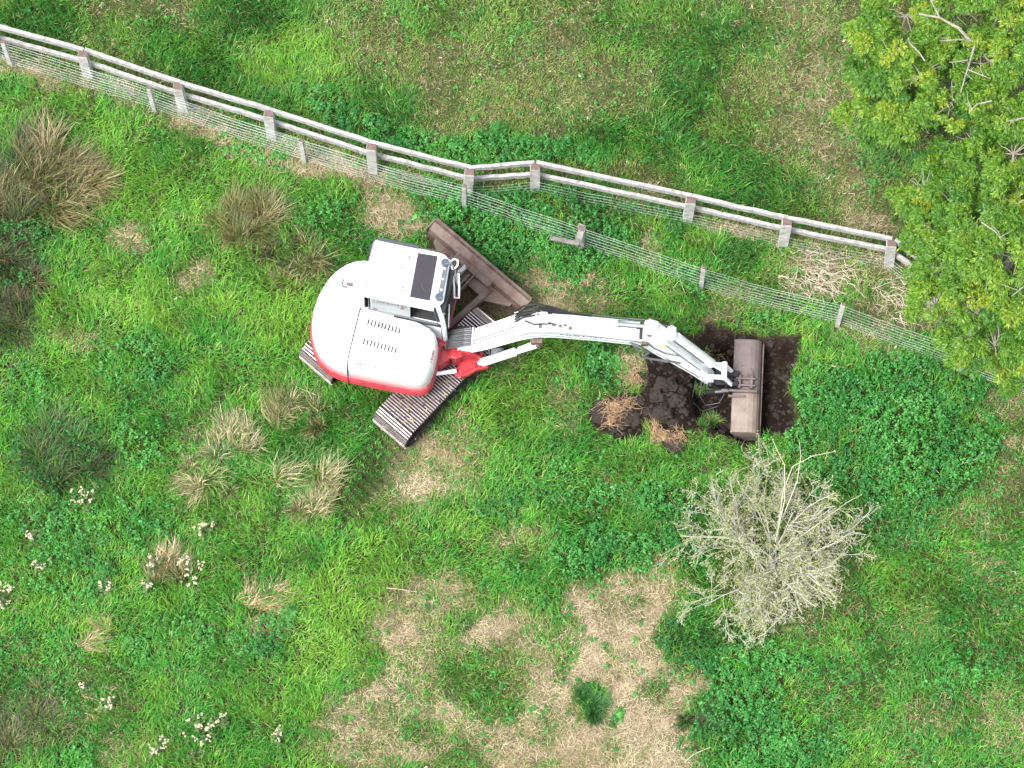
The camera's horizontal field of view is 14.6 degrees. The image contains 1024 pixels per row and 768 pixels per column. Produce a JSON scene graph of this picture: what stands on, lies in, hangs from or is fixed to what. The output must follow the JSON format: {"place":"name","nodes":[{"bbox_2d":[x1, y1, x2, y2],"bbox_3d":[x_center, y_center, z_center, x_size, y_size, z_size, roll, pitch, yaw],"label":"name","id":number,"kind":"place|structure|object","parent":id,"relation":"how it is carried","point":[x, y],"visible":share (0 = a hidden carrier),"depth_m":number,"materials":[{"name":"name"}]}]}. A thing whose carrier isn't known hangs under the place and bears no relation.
{"place":"outdoors","nodes":[
{"label":"outdoors","id":0,"kind":"place"},
{"bbox_2d":[0,0,1023,767],"bbox_3d":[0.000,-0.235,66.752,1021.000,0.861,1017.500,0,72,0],"label":"ground","id":1,"kind":"structure","parent":0,"point":[782,358],"depth_m":66.58,"materials":[{"name":"green plant"}]},
{"bbox_2d":[0,581,21,612],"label":"flowering weed","id":2,"kind":"object","parent":1,"relation":"on","point":[3,601],"visible":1,"depth_m":65.25,"materials":[{"name":"white plant"}]},
{"bbox_2d":[0,254,57,359],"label":"rush tussock","id":3,"kind":"object","parent":1,"relation":"on","point":[9,302],"visible":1,"depth_m":66.82,"materials":[{"name":"brown plant"}]},
{"bbox_2d":[0,213,57,315],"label":"rush tussock","id":4,"kind":"object","parent":1,"relation":"on","point":[7,256],"visible":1,"depth_m":67.11,"materials":[{"name":"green plant"}]},
{"bbox_2d":[25,528,45,549],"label":"flowering weed","id":5,"kind":"object","parent":1,"relation":"on","point":[32,536],"visible":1,"depth_m":65.59,"materials":[{"name":"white plant"}]},
{"bbox_2d":[31,556,52,575],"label":"flowering weed","id":6,"kind":"object","parent":1,"relation":"on","point":[40,568],"visible":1,"depth_m":65.42,"materials":[{"name":"white plant"}]},
{"bbox_2d":[0,662,83,767],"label":"rush tussock","id":7,"kind":"object","parent":1,"relation":"on","point":[9,726],"visible":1,"depth_m":64.79,"materials":[{"name":"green plant"}]},
{"bbox_2d":[0,89,112,231],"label":"rush tussock","id":8,"kind":"object","parent":1,"relation":"on","point":[11,211],"visible":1,"depth_m":67.44,"materials":[{"name":"brown plant"}]},
{"bbox_2d":[3,389,125,501],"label":"rush tussock","id":9,"kind":"object","parent":1,"relation":"on","point":[47,452],"visible":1,"depth_m":66.09,"materials":[{"name":"green plant"}]},
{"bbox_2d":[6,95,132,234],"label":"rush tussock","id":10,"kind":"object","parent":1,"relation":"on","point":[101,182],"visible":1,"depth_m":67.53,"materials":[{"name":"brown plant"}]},
{"bbox_2d":[46,685,105,724],"bbox_3d":[-7.059,5.173,64.922,1.160,0.182,0.896,0,72,0],"label":"straw tussock","id":11,"kind":"object","parent":1,"relation":"on","point":[82,710],"visible":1,"depth_m":64.89,"materials":[{"name":"beige plant"}]},
{"bbox_2d":[61,481,98,516],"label":"flowering weed","id":12,"kind":"object","parent":1,"relation":"on","point":[92,492],"visible":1,"depth_m":65.81,"materials":[{"name":"white plant"}]},
{"bbox_2d":[75,681,93,694],"bbox_3d":[-6.927,4.943,64.815,0.229,0.448,0.278,38,76,11],"label":"flowering weed","id":13,"kind":"object","parent":1,"relation":"on","point":[84,686],"visible":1,"depth_m":64.78,"materials":[{"name":"white plant"}]},
{"bbox_2d":[74,607,116,657],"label":"straw tussock","id":14,"kind":"object","parent":1,"relation":"on","point":[98,635],"visible":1,"depth_m":65.22,"materials":[{"name":"beige plant"}]},
{"bbox_2d":[97,577,114,596],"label":"flowering weed","id":15,"kind":"object","parent":1,"relation":"on","point":[108,587],"visible":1,"depth_m":65.33,"materials":[{"name":"white plant"}]},
{"bbox_2d":[97,696,119,712],"bbox_3d":[-6.534,5.188,64.709,0.378,0.512,0.252,-25,74,-8],"label":"flowering weed","id":16,"kind":"object","parent":1,"relation":"on","point":[111,701],"visible":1,"depth_m":64.69,"materials":[{"name":"white plant"}]},
{"bbox_2d":[105,223,143,262],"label":"rush tussock","id":17,"kind":"object","parent":1,"relation":"on","point":[124,241],"visible":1,"depth_m":67.44,"materials":[{"name":"beige plant"}]},
{"bbox_2d":[141,577,154,596],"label":"flowering weed","id":18,"kind":"object","parent":1,"relation":"on","point":[148,584],"visible":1,"depth_m":65.32,"materials":[{"name":"white plant"}]},
{"bbox_2d":[146,553,160,573],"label":"flowering weed","id":19,"kind":"object","parent":1,"relation":"on","point":[151,563],"visible":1,"depth_m":65.44,"materials":[{"name":"white plant"}]},
{"bbox_2d":[148,733,168,767],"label":"flowering weed","id":20,"kind":"object","parent":1,"relation":"on","point":[158,747],"visible":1,"depth_m":64.42,"materials":[{"name":"white plant"}]},
{"bbox_2d":[137,529,199,587],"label":"rush tussock","id":21,"kind":"object","parent":1,"relation":"on","point":[166,555],"visible":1,"depth_m":65.53,"materials":[{"name":"beige plant"}]},
{"bbox_2d":[171,556,204,591],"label":"flowering weed","id":22,"kind":"object","parent":1,"relation":"on","point":[188,574],"visible":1,"depth_m":65.36,"materials":[{"name":"white plant"}]},
{"bbox_2d":[178,713,214,757],"bbox_3d":[-5.096,5.667,64.578,0.622,0.536,0.724,0,72,0],"label":"flowering weed","id":23,"kind":"object","parent":1,"relation":"on","point":[199,727],"visible":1,"depth_m":64.58,"materials":[{"name":"white plant"}]},
{"bbox_2d":[161,440,240,513],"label":"rush tussock","id":24,"kind":"object","parent":1,"relation":"on","point":[191,483],"visible":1,"depth_m":65.99,"materials":[{"name":"beige plant"}]},
{"bbox_2d":[192,518,217,537],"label":"flowering weed","id":25,"kind":"object","parent":1,"relation":"on","point":[201,532],"visible":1,"depth_m":65.61,"materials":[{"name":"white plant"}]},
{"bbox_2d":[209,712,229,728],"bbox_3d":[-4.727,5.425,64.704,0.338,0.498,0.226,24,74,8],"label":"flowering weed","id":26,"kind":"object","parent":1,"relation":"on","point":[223,720],"visible":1,"depth_m":64.67,"materials":[{"name":"green plant"}]},
{"bbox_2d":[199,400,273,464],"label":"rush tussock","id":27,"kind":"object","parent":1,"relation":"on","point":[237,430],"visible":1,"depth_m":66.16,"materials":[{"name":"beige plant"}]},
{"bbox_2d":[190,173,304,257],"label":"rush tussock","id":28,"kind":"object","parent":1,"relation":"on","point":[233,230],"visible":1,"depth_m":67.33,"materials":[{"name":"beige plant"}]},
{"bbox_2d":[271,725,284,752],"bbox_3d":[-3.774,5.735,64.566,0.253,0.525,0.396,0,72,0],"label":"flowering weed","id":29,"kind":"object","parent":1,"relation":"on","point":[277,738],"visible":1,"depth_m":64.56,"materials":[{"name":"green plant"}]},
{"bbox_2d":[234,569,330,644],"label":"straw tussock","id":30,"kind":"object","parent":1,"relation":"on","point":[258,602],"visible":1,"depth_m":65.39,"materials":[{"name":"beige plant"}]},
{"bbox_2d":[279,607,298,627],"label":"dock plant","id":31,"kind":"object","parent":1,"relation":"on","point":[293,614],"visible":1,"depth_m":65.32,"materials":[{"name":"green plant"}]},
{"bbox_2d":[250,365,329,447],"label":"rush tussock","id":32,"kind":"object","parent":1,"relation":"on","point":[273,407],"visible":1,"depth_m":66.34,"materials":[{"name":"beige plant"}]},
{"bbox_2d":[235,222,347,309],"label":"rush tussock","id":33,"kind":"object","parent":1,"relation":"on","point":[321,264],"visible":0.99,"depth_m":67.18,"materials":[{"name":"beige plant"}]},
{"bbox_2d":[264,442,363,531],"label":"rush tussock","id":34,"kind":"object","parent":1,"relation":"on","point":[322,496],"visible":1,"depth_m":65.93,"materials":[{"name":"beige plant"}]},
{"bbox_2d":[411,212,421,221],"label":"dock plant","id":35,"kind":"object","parent":1,"relation":"on","point":[414,216],"visible":1,"depth_m":67.58,"materials":[{"name":"green plant"}]},
{"bbox_2d":[0,24,940,304],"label":"rail fence","id":36,"kind":"object","parent":1,"relation":"on","point":[534,174],"visible":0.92,"depth_m":67.14,"materials":[{"name":"wood"}]},
{"bbox_2d":[7,0,961,767],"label":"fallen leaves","id":37,"kind":"object","parent":1,"relation":"on","point":[649,242],"visible":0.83,"depth_m":66.93,"materials":[{"name":"plant"}]},
{"bbox_2d":[0,0,1023,767],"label":"broadleaf weeds","id":38,"kind":"object","parent":1,"relation":"on","point":[878,402],"visible":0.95,"depth_m":66.05,"materials":[{"name":"green plant"}]},
{"bbox_2d":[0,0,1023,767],"bbox_3d":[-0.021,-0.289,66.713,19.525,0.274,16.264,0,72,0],"label":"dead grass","id":39,"kind":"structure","parent":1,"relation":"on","point":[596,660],"depth_m":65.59,"materials":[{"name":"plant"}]},
{"bbox_2d":[0,40,1023,393],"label":"wire fence","id":40,"kind":"object","parent":1,"relation":"on","point":[580,234],"visible":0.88,"depth_m":67.09,"materials":[{"name":"grey metal"}]},
{"bbox_2d":[549,236,579,245],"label":"fence board","id":41,"kind":"object","parent":40,"relation":"attached to","point":[564,240],"visible":1,"depth_m":66.61,"materials":[{"name":"white wood"}]},
{"bbox_2d":[297,218,763,448],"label":"excavator","id":42,"kind":"object","parent":1,"relation":"on","point":[381,318],"visible":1,"depth_m":65.23,"materials":[{"name":"white metal"}]},
{"bbox_2d":[579,269,604,291],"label":"straw tussock","id":43,"kind":"object","parent":1,"relation":"on","point":[585,283],"visible":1,"depth_m":67.08,"materials":[{"name":"beige plant"}]},
{"bbox_2d":[569,682,617,728],"bbox_3d":[1.345,5.137,64.909,0.775,0.293,0.897,-30,74,-9],"label":"rush tussock","id":44,"kind":"object","parent":1,"relation":"on","point":[601,705],"visible":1,"depth_m":64.89,"materials":[{"name":"green plant"}]},
{"bbox_2d":[603,351,625,368],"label":"dock plant","id":45,"kind":"object","parent":1,"relation":"on","point":[615,357],"visible":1,"depth_m":66.67,"materials":[{"name":"green plant"}]},
{"bbox_2d":[589,388,644,432],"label":"turf clump","id":46,"kind":"object","parent":1,"relation":"on","point":[619,414],"visible":1,"depth_m":66.39,"materials":[{"name":"plant"}]},
{"bbox_2d":[612,706,625,723],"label":"dock plant","id":47,"kind":"object","parent":1,"relation":"on","point":[620,713],"visible":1,"depth_m":64.83,"materials":[{"name":"green plant"}]},
{"bbox_2d":[623,363,647,389],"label":"turf clump","id":48,"kind":"object","parent":1,"relation":"on","point":[635,376],"visible":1,"depth_m":66.59,"materials":[{"name":"plant"}]},
{"bbox_2d":[636,396,644,404],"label":"soil clod","id":49,"kind":"object","parent":1,"relation":"on","point":[640,400],"visible":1,"depth_m":66.43,"materials":[{"name":"brown soil"}]},
{"bbox_2d":[643,406,652,415],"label":"soil clod","id":50,"kind":"object","parent":1,"relation":"on","point":[647,411],"visible":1,"depth_m":66.33,"materials":[{"name":"brown soil"}]},
{"bbox_2d":[649,389,665,402],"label":"soil clod","id":51,"kind":"object","parent":1,"relation":"on","point":[655,396],"visible":1,"depth_m":66.22,"materials":[{"name":"brown soil"}]},
{"bbox_2d":[651,404,672,420],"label":"soil clod","id":52,"kind":"object","parent":1,"relation":"on","point":[662,412],"visible":1,"depth_m":66.08,"materials":[{"name":"brown soil"}]},
{"bbox_2d":[641,416,689,452],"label":"turf clump","id":53,"kind":"object","parent":1,"relation":"on","point":[672,440],"visible":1,"depth_m":66.19,"materials":[{"name":"plant"}]},
{"bbox_2d":[652,376,679,391],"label":"soil clod","id":54,"kind":"object","parent":1,"relation":"on","point":[664,384],"visible":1,"depth_m":66.39,"materials":[{"name":"brown soil"}]},
{"bbox_2d":[666,419,679,426],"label":"soil clod","id":55,"kind":"object","parent":1,"relation":"on","point":[673,423],"visible":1,"depth_m":66.24,"materials":[{"name":"brown soil"}]},
{"bbox_2d":[669,394,686,407],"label":"soil clod","id":56,"kind":"object","parent":1,"relation":"on","point":[678,400],"visible":1,"depth_m":66.12,"materials":[{"name":"brown soil"}]},
{"bbox_2d":[676,385,687,394],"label":"soil clod","id":57,"kind":"object","parent":1,"relation":"on","point":[681,389],"visible":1,"depth_m":66.44,"materials":[{"name":"brown soil"}]},
{"bbox_2d":[596,325,796,444],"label":"loose soil","id":58,"kind":"structure","parent":1,"relation":"on","point":[771,342],"depth_m":66.83,"materials":[{"name":"brown soil"}]},
{"bbox_2d":[668,696,727,735],"bbox_3d":[3.037,5.365,64.828,1.100,0.307,0.916,0,72,0],"label":"rush tussock","id":59,"kind":"object","parent":1,"relation":"on","point":[684,724],"visible":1,"depth_m":64.81,"materials":[{"name":"green plant"}]},
{"bbox_2d":[694,380,714,397],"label":"grass tuft","id":60,"kind":"object","parent":1,"relation":"on","point":[697,388],"visible":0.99,"depth_m":66.94,"materials":[{"name":"green plant"}]},
{"bbox_2d":[695,408,725,429],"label":"grass tuft","id":61,"kind":"object","parent":1,"relation":"on","point":[709,419],"visible":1,"depth_m":66.79,"materials":[{"name":"green plant"}]},
{"bbox_2d":[704,345,724,359],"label":"grass tuft","id":62,"kind":"object","parent":1,"relation":"on","point":[707,352],"visible":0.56,"depth_m":67.02,"materials":[{"name":"green plant"}]},
{"bbox_2d":[651,430,883,654],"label":"thorn bush","id":63,"kind":"object","parent":1,"relation":"on","point":[816,574],"visible":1,"depth_m":65.15,"materials":[{"name":"beige plant"}]},
{"bbox_2d":[773,241,880,309],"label":"brushwood pile","id":64,"kind":"object","parent":1,"relation":"on","point":[820,273],"visible":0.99,"depth_m":67.10,"materials":[{"name":"beige wood"}]},
{"bbox_2d":[865,260,923,330],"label":"brushwood pile","id":65,"kind":"object","parent":1,"relation":"on","point":[891,279],"visible":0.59,"depth_m":66.97,"materials":[{"name":"beige wood"}]},
{"bbox_2d":[829,0,1023,171],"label":"leafy tree","id":66,"kind":"object","parent":1,"relation":"on","point":[926,48],"visible":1,"depth_m":64.90,"materials":[{"name":"green plant"}]},
{"bbox_2d":[882,113,1023,400],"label":"leafy tree","id":67,"kind":"object","parent":1,"relation":"on","point":[979,274],"visible":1,"depth_m":64.12,"materials":[{"name":"green plant"}]}
]}

